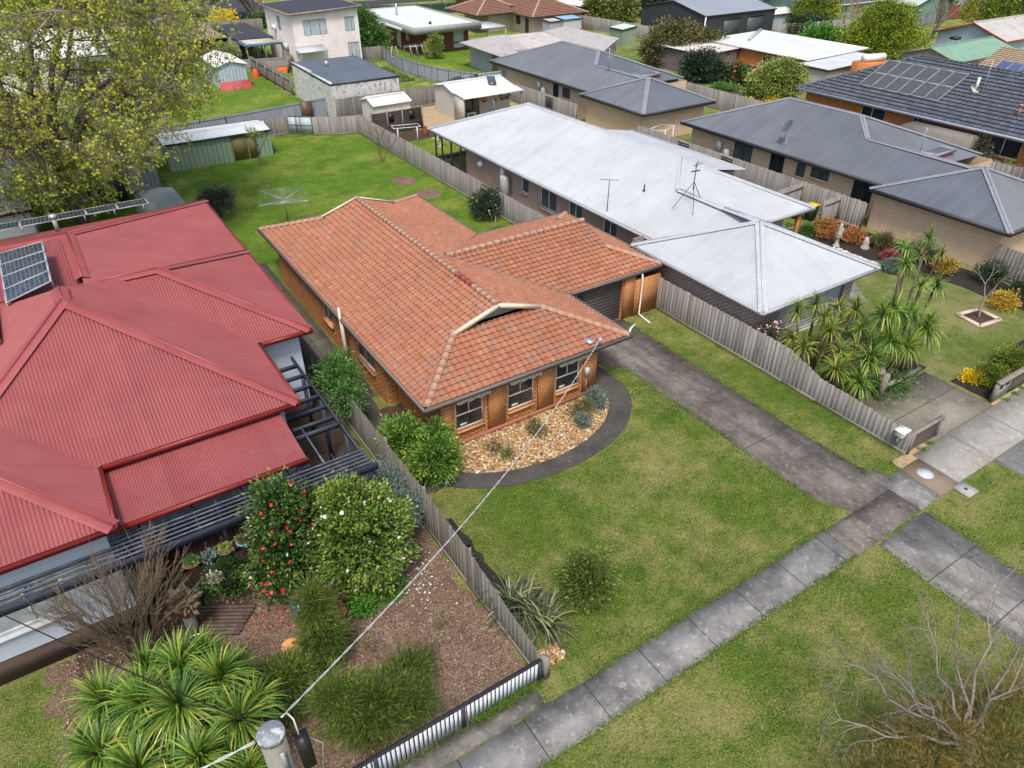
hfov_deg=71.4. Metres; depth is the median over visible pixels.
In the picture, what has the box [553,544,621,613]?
shrub
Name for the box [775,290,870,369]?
cordyline
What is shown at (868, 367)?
cordyline
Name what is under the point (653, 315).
grass clump
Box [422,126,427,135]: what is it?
milk can
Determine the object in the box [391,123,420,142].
folding clothesline
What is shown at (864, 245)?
garden statue
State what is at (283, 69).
orange cloth
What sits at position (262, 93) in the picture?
lawn
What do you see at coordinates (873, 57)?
solar heater
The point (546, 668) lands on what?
timber post
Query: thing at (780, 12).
curved roof shed
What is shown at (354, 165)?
lawn
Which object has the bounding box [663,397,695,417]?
grass clump
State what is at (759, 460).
edge grass
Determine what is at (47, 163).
spreading tree
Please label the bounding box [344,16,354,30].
window
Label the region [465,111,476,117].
garden table
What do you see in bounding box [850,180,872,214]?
window
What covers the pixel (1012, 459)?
new crossover
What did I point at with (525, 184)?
window
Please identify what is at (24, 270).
solar array
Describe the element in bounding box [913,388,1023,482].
new footpath
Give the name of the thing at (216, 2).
bare tree
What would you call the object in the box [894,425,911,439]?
letterbox
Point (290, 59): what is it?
leaning panel
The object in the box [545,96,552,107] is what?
wall lattice
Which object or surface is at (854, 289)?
concrete path
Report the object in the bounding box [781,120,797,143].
satellite dish
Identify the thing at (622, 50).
dry lawn
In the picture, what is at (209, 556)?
plant pot
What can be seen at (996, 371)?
garden shrub
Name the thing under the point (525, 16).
brown tile house
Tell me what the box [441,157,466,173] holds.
patio
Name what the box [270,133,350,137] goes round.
edge grass
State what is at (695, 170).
tv aerial
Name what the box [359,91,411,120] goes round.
garden shed
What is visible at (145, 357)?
weatherboard house
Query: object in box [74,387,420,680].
garden soil
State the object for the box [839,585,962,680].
grass clump
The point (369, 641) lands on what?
seedling
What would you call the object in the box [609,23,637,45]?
garden shed
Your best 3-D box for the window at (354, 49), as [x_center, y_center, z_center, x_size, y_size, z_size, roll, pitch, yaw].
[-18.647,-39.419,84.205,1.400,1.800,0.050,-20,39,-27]
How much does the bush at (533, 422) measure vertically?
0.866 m
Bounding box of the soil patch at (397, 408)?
[380,403,433,469]
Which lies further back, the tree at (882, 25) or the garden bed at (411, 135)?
the tree at (882, 25)
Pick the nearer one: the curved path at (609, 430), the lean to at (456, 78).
the curved path at (609, 430)
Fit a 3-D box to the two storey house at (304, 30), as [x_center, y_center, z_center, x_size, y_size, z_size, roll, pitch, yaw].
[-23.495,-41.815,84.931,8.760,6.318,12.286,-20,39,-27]
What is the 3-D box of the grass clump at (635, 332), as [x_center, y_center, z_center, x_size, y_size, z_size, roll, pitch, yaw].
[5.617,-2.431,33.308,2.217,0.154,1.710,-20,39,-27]
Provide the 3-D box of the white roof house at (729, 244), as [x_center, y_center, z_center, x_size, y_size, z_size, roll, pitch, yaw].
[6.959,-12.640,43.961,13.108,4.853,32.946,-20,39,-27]
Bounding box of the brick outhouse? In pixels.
[850,60,887,71]
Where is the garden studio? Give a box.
[432,74,523,119]
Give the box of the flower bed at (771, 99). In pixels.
[746,95,785,101]
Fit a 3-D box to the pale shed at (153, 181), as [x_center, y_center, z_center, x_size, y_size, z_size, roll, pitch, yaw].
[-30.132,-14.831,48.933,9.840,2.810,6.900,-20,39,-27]
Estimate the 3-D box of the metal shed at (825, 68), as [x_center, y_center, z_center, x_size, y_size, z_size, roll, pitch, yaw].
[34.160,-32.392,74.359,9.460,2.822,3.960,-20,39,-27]
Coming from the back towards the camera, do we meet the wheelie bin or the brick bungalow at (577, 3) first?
the brick bungalow at (577, 3)
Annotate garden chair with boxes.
[288,585,313,619]
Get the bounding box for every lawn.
[0,665,83,767]
[35,168,169,231]
[151,61,302,122]
[154,132,512,283]
[374,47,485,83]
[393,130,465,158]
[433,339,914,676]
[548,464,1023,767]
[587,29,645,61]
[597,32,641,55]
[779,259,1023,444]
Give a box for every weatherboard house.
[0,199,313,685]
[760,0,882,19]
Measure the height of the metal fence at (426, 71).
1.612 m
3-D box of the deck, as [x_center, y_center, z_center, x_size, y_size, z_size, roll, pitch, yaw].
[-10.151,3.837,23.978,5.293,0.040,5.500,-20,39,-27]
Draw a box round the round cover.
[916,468,933,478]
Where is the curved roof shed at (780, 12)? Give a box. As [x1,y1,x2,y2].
[772,6,794,28]
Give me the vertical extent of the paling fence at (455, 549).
1.755 m
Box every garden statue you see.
[832,223,843,247]
[859,237,869,250]
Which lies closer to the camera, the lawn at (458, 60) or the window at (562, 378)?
the window at (562, 378)
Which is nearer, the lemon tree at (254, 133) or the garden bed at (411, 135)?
the lemon tree at (254, 133)
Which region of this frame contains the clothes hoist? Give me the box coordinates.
[259,186,307,219]
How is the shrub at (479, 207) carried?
on the lawn at (354, 165)
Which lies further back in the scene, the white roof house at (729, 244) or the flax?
the white roof house at (729, 244)
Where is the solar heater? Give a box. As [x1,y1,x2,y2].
[861,53,886,61]
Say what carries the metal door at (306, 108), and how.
attached to the metal fence at (319, 106)
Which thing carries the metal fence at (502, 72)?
on the lawn at (458, 60)
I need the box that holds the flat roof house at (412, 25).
[365,3,506,53]
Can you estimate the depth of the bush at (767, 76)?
67.72 m
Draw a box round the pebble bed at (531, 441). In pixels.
[445,390,608,472]
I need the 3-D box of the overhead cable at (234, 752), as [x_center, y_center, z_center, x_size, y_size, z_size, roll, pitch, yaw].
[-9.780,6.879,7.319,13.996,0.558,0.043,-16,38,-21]
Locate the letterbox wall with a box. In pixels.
[988,366,1023,402]
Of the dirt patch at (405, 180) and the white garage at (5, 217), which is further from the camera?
the dirt patch at (405, 180)
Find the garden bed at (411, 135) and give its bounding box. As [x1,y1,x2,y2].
[396,129,433,140]
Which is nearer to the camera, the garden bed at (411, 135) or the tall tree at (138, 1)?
the garden bed at (411, 135)
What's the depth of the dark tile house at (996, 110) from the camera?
55.44 m
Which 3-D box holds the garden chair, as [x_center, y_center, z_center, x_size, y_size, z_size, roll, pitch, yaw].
[-5.973,6.218,20.154,0.510,0.865,0.512,-20,39,-27]
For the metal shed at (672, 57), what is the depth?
81.28 m
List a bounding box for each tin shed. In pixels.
[542,18,560,32]
[554,15,582,29]
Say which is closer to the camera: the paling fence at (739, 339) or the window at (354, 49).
the paling fence at (739, 339)
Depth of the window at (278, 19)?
82.99 m
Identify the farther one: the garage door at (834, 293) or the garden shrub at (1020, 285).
the garden shrub at (1020, 285)
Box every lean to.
[444,76,464,81]
[901,121,980,149]
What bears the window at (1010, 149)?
in the dark tile house at (996, 110)
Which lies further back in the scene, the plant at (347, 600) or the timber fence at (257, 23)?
the timber fence at (257, 23)
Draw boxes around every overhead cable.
[0,613,260,726]
[201,741,254,767]
[280,339,599,717]
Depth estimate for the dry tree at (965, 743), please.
15.73 m
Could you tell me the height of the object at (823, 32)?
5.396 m
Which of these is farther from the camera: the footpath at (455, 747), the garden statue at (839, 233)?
the garden statue at (839, 233)
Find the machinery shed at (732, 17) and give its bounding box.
[640,0,776,35]
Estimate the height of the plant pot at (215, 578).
0.751 m
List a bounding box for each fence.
[139,97,327,152]
[198,18,263,29]
[249,56,294,95]
[259,116,289,136]
[299,336,545,677]
[311,115,358,134]
[335,86,435,116]
[352,658,542,767]
[357,114,544,223]
[358,3,456,12]
[361,46,382,60]
[382,46,476,82]
[463,70,504,78]
[509,81,577,118]
[580,15,684,38]
[637,125,867,228]
[655,276,916,454]
[686,82,1011,173]
[773,14,902,34]
[777,182,805,200]
[818,195,843,224]
[911,415,944,449]
[914,8,948,27]
[991,244,1023,285]
[992,160,1023,178]
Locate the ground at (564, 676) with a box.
[0,0,1023,767]
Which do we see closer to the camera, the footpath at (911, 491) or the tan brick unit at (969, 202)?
the footpath at (911, 491)
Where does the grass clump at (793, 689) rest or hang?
on the ground at (564, 676)
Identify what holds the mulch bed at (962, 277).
on the lawn at (958, 352)
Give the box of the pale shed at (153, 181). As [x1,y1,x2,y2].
[0,135,160,210]
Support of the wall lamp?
attached to the white roof house at (729, 244)
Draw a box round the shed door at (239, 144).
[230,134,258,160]
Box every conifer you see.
[787,0,845,22]
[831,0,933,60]
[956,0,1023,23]
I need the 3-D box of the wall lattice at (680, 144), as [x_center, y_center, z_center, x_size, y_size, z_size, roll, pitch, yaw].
[12.805,-17.626,53.429,0.030,0.900,1.100,-20,39,-27]
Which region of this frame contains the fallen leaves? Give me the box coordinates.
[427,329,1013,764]
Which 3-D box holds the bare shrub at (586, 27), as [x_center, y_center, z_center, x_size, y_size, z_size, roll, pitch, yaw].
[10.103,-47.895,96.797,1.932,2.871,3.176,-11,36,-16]
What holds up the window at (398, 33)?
in the flat roof house at (412, 25)
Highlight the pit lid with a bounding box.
[952,481,978,497]
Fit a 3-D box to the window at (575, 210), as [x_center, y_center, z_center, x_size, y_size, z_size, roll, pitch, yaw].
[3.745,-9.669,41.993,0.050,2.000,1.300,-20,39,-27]
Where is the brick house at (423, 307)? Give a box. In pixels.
[257,194,664,445]
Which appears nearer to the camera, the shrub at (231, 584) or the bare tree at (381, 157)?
the shrub at (231, 584)
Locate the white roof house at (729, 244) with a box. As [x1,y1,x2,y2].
[426,102,880,340]
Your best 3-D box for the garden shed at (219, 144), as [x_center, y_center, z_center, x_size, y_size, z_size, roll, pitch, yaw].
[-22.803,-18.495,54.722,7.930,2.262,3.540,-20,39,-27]
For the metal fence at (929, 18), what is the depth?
109.53 m
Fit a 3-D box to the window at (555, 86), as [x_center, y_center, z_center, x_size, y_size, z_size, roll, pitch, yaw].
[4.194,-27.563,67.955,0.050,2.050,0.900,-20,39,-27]
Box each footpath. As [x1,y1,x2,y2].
[395,687,544,767]
[444,532,855,767]
[825,490,920,555]
[880,471,940,508]
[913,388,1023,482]
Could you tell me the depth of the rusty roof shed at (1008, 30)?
84.68 m
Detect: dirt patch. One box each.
[392,176,416,184]
[414,188,441,198]
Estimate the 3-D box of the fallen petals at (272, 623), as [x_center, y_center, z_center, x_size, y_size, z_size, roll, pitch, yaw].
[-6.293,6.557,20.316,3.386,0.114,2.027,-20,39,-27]
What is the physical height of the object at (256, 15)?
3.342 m
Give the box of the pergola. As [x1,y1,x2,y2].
[0,356,378,629]
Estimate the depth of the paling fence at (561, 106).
66.32 m
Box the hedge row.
[991,157,1023,167]
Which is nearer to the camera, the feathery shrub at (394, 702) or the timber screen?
the feathery shrub at (394, 702)
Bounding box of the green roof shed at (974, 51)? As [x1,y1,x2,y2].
[897,36,1013,63]
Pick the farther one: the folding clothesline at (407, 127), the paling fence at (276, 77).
the paling fence at (276, 77)
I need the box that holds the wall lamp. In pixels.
[477,161,483,166]
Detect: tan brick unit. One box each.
[489,41,715,136]
[680,97,1023,266]
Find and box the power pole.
[256,711,323,767]
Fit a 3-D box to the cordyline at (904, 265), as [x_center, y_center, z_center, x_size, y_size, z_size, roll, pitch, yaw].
[15.954,-3.598,30.042,5.015,5.862,2.696,-12,36,-16]
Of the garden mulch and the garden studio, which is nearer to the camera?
the garden mulch
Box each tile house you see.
[131,15,227,64]
[445,0,588,32]
[797,54,1023,166]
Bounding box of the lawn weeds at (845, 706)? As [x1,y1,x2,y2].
[568,471,1023,767]
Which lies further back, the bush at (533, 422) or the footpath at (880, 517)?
the bush at (533, 422)
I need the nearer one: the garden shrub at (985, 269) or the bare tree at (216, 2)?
the garden shrub at (985, 269)
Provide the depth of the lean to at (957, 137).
53.28 m
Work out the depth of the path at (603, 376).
30.34 m
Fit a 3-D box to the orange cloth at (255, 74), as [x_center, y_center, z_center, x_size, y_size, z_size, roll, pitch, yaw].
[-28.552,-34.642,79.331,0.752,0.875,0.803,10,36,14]
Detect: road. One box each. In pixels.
[0,12,223,31]
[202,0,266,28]
[353,0,435,5]
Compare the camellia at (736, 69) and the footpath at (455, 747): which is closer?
the footpath at (455, 747)
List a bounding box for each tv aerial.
[601,179,612,209]
[672,162,699,207]
[979,60,1004,97]
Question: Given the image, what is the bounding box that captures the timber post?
[543,654,550,679]
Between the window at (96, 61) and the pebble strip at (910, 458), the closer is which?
the pebble strip at (910, 458)
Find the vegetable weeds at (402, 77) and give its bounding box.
[384,65,414,81]
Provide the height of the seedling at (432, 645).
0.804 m
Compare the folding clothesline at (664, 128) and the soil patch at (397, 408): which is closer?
the soil patch at (397, 408)
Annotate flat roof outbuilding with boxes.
[706,30,868,81]
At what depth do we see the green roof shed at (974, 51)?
76.03 m
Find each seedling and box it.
[361,633,378,654]
[416,638,442,657]
[429,610,449,629]
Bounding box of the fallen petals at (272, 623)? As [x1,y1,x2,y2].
[248,602,298,646]
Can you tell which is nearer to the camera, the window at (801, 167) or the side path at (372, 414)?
the side path at (372, 414)
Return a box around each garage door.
[577,281,621,319]
[775,286,841,337]
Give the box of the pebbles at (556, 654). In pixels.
[538,641,565,665]
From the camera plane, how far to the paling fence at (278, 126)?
60.02 m
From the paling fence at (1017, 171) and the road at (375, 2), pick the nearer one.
the paling fence at (1017, 171)
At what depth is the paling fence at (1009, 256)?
37.28 m
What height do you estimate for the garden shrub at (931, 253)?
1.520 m
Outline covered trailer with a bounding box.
[134,187,184,212]
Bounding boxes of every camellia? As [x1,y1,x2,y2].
[233,465,332,611]
[295,469,425,601]
[725,59,749,83]
[740,59,780,86]
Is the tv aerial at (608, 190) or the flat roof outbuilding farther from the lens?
the flat roof outbuilding
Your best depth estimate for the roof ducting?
84.11 m
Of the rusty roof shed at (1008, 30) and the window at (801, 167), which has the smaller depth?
the window at (801, 167)
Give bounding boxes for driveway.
[597,319,888,510]
[859,372,991,440]
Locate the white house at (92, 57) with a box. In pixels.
[0,23,139,93]
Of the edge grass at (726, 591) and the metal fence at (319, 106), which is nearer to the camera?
the edge grass at (726, 591)
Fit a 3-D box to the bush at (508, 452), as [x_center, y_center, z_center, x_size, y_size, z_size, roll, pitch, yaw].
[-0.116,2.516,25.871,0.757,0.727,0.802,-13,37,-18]
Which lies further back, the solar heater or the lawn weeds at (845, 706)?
the solar heater
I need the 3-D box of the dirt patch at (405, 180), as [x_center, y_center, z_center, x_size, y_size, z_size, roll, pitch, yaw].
[-7.652,-14.545,50.970,1.732,0.001,1.885,-2,35,-2]
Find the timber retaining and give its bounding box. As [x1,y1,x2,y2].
[875,362,920,400]
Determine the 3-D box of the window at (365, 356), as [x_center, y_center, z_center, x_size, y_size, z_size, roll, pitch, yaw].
[-6.014,-1.234,29.176,0.169,1.220,1.800,-20,39,-27]
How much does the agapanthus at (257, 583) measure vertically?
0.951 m
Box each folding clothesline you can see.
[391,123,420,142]
[650,124,674,136]
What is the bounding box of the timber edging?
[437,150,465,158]
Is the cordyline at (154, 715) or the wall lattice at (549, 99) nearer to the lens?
the cordyline at (154, 715)
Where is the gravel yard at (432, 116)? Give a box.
[414,102,515,140]
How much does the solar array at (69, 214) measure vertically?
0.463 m
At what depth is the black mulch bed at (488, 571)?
21.99 m
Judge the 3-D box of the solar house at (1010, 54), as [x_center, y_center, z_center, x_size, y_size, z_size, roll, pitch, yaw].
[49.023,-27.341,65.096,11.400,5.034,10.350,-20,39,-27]
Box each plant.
[163,584,201,619]
[341,589,360,607]
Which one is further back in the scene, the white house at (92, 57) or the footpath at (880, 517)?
the white house at (92, 57)
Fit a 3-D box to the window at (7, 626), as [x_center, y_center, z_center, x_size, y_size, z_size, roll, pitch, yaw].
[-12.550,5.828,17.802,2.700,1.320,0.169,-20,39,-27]
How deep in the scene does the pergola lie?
19.15 m
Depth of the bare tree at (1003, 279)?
34.00 m
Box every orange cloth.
[252,69,259,77]
[276,67,287,71]
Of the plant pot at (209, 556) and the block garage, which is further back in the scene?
the block garage
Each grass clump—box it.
[237,199,268,214]
[472,518,559,585]
[575,588,658,675]
[610,378,675,405]
[623,326,653,340]
[629,309,673,325]
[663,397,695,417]
[683,545,750,598]
[741,646,852,734]
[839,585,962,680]
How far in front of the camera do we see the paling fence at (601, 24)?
104.78 m
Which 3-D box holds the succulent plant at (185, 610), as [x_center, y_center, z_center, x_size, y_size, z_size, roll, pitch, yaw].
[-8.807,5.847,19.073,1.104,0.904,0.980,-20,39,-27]
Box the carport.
[212,23,284,59]
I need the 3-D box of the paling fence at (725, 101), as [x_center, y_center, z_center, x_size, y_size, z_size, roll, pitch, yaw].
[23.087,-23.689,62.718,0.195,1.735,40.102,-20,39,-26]
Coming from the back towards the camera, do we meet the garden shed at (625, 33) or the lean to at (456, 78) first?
the garden shed at (625, 33)
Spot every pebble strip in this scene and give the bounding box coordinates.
[892,443,927,467]
[991,384,1023,405]
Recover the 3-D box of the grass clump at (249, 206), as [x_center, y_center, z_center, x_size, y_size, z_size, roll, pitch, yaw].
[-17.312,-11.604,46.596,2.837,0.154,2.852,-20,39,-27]
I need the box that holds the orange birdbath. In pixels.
[281,638,298,653]
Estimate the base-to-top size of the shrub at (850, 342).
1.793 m
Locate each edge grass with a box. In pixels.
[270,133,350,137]
[359,133,511,223]
[392,721,477,767]
[470,674,541,727]
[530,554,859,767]
[584,527,825,680]
[623,364,837,515]
[629,321,867,475]
[656,308,904,455]
[879,544,1023,650]
[928,512,1023,574]
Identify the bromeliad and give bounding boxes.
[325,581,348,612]
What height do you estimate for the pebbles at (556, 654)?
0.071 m
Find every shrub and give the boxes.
[16,520,202,665]
[194,176,239,218]
[197,550,260,598]
[246,639,331,729]
[280,570,363,679]
[298,651,452,762]
[307,344,371,420]
[345,576,409,620]
[361,454,426,538]
[374,405,468,489]
[375,632,444,701]
[463,184,503,220]
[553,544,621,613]
[579,20,594,31]
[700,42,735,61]
[798,220,817,238]
[809,213,846,238]
[842,224,868,244]
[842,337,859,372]
[870,229,897,250]
[878,247,900,260]
[881,254,901,274]
[908,239,942,265]
[927,255,965,275]
[957,367,988,385]
[964,358,1012,388]
[971,256,1012,287]
[985,287,1022,313]
[988,339,1023,371]
[1007,279,1023,299]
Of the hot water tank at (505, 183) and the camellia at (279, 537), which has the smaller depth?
the camellia at (279, 537)
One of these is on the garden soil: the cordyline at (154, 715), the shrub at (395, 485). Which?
the shrub at (395, 485)
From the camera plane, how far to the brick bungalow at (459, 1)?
120.17 m
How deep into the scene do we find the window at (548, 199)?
43.76 m
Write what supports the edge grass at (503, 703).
on the footpath at (455, 747)
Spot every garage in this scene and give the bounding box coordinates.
[0,168,38,239]
[291,56,399,116]
[885,0,954,19]
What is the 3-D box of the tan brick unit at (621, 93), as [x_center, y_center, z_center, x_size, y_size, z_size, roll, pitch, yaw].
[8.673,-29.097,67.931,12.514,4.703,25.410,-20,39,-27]
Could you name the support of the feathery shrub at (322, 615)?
on the garden mulch
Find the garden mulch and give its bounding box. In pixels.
[42,522,530,767]
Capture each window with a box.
[0,579,78,643]
[18,67,41,81]
[83,61,102,74]
[276,15,281,30]
[302,19,326,35]
[323,304,333,329]
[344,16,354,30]
[348,42,360,57]
[356,341,375,376]
[396,30,401,46]
[453,31,463,41]
[454,43,463,47]
[455,397,484,434]
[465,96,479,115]
[508,378,534,414]
[516,15,519,23]
[521,178,528,196]
[525,17,528,32]
[539,188,556,214]
[553,83,558,97]
[555,361,579,396]
[561,87,569,100]
[569,202,581,217]
[603,219,616,236]
[733,142,752,162]
[768,153,784,173]
[794,162,805,179]
[809,167,829,183]
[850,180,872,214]
[861,105,885,120]
[913,117,922,121]
[984,135,1022,162]
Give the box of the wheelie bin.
[802,201,820,220]
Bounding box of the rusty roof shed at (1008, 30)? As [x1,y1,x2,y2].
[933,14,1023,48]
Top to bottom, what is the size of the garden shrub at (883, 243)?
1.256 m
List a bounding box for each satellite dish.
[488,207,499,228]
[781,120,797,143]
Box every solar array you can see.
[0,198,148,231]
[0,241,54,306]
[858,60,968,100]
[994,60,1023,71]
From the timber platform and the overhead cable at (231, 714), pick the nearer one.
the overhead cable at (231, 714)
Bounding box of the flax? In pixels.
[472,567,581,658]
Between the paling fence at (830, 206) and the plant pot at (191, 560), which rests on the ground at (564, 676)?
the paling fence at (830, 206)
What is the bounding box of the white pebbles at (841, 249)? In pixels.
[833,247,878,264]
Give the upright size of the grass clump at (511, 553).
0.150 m
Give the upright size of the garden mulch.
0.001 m
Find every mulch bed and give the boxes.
[446,518,517,618]
[803,222,1023,310]
[867,358,925,383]
[950,339,1023,399]
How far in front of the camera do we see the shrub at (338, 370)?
26.87 m
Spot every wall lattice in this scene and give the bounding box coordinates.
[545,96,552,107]
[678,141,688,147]
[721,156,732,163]
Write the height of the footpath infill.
0.060 m
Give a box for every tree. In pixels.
[0,0,248,226]
[14,0,190,25]
[200,0,218,15]
[203,0,261,18]
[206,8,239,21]
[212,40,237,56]
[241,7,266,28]
[244,126,268,166]
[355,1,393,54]
[363,116,400,161]
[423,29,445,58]
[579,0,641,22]
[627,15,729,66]
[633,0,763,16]
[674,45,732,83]
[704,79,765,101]
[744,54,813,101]
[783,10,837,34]
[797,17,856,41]
[806,538,1023,767]
[836,0,865,27]
[924,0,969,37]
[947,1,1020,19]
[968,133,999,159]
[968,256,1023,316]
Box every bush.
[482,436,505,455]
[498,442,519,463]
[523,415,549,437]
[566,394,596,418]
[573,411,594,430]
[582,385,614,412]
[756,318,790,354]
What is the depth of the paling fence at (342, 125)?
60.20 m
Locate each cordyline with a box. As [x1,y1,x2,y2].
[52,618,290,767]
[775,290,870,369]
[787,328,870,387]
[819,304,923,404]
[837,317,930,402]
[848,221,954,358]
[863,284,952,375]
[909,244,954,280]
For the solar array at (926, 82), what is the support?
on the dark tile house at (996, 110)
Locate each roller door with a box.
[722,18,740,35]
[745,15,763,32]
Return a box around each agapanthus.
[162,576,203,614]
[189,573,219,609]
[215,571,249,600]
[245,569,271,589]
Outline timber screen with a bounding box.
[370,105,423,132]
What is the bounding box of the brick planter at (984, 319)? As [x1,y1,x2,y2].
[955,307,1001,327]
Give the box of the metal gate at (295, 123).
[287,116,312,133]
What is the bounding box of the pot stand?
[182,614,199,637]
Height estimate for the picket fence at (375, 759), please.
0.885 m
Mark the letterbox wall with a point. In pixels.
(1007, 383)
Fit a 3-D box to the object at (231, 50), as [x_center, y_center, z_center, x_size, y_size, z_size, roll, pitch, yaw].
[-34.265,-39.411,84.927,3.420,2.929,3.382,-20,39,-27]
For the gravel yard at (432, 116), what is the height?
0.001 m
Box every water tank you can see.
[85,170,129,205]
[500,167,509,196]
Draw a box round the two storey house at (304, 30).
[258,0,361,61]
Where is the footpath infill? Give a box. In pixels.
[901,459,957,495]
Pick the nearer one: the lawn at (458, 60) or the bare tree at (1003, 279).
the bare tree at (1003, 279)
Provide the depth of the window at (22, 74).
72.59 m
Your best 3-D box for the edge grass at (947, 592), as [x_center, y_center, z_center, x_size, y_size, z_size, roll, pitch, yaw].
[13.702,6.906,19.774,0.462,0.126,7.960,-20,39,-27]
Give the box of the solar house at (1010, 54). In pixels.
[980,46,1023,66]
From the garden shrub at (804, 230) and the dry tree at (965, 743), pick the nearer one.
the dry tree at (965, 743)
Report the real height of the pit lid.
0.066 m
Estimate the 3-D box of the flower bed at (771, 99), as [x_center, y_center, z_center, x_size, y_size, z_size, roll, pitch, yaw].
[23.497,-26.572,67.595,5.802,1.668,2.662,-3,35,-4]
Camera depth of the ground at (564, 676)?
21.26 m
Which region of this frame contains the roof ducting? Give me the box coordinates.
[748,28,761,40]
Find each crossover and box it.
[880,512,1023,647]
[993,440,1023,476]
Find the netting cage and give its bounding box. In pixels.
[404,44,427,57]
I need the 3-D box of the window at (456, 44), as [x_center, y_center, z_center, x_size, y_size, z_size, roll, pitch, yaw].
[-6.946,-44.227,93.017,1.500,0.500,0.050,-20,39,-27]
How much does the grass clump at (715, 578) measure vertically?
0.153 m
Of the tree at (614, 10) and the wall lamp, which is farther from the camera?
the tree at (614, 10)
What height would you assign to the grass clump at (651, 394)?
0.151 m
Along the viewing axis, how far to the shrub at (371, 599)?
20.38 m
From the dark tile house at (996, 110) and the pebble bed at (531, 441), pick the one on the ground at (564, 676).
the pebble bed at (531, 441)
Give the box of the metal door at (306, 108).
[300,101,313,120]
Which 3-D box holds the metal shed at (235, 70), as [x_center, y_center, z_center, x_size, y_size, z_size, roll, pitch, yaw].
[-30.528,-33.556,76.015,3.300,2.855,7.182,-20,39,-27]
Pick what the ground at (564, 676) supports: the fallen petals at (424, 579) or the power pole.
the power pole
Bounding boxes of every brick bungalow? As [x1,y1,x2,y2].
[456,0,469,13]
[558,0,625,15]
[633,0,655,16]
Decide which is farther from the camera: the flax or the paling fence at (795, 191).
the paling fence at (795, 191)
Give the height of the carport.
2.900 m
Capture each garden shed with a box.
[153,119,272,171]
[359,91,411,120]
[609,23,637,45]
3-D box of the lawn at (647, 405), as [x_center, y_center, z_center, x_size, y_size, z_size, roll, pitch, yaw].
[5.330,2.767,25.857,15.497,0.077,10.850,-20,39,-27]
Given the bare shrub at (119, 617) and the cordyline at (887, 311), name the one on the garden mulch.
the bare shrub at (119, 617)
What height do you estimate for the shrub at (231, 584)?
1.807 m
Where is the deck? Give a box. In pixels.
[133,484,284,585]
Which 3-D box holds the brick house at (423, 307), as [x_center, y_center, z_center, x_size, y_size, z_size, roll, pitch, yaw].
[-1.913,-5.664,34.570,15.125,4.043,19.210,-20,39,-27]
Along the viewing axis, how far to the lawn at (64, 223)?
45.63 m
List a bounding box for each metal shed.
[200,50,252,90]
[645,39,740,70]
[798,52,887,92]
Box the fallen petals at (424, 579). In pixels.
[397,552,457,608]
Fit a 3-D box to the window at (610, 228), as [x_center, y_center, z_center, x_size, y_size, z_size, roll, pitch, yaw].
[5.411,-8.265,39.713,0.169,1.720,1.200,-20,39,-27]
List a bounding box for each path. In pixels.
[260,263,376,400]
[359,397,444,493]
[435,376,631,488]
[595,365,615,386]
[846,282,867,307]
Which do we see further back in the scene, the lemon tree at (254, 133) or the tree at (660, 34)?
the tree at (660, 34)
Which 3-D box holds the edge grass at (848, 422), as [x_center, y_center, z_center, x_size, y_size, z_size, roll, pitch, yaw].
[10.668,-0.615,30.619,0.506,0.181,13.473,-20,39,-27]
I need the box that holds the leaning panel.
[288,56,292,72]
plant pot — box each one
[179,549,200,570]
[200,542,219,564]
[202,565,223,585]
[216,538,232,557]
[234,529,249,548]
[336,606,346,617]
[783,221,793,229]
[841,232,851,242]
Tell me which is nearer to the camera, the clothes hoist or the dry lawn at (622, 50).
the clothes hoist
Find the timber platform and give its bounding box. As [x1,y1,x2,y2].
[170,603,255,636]

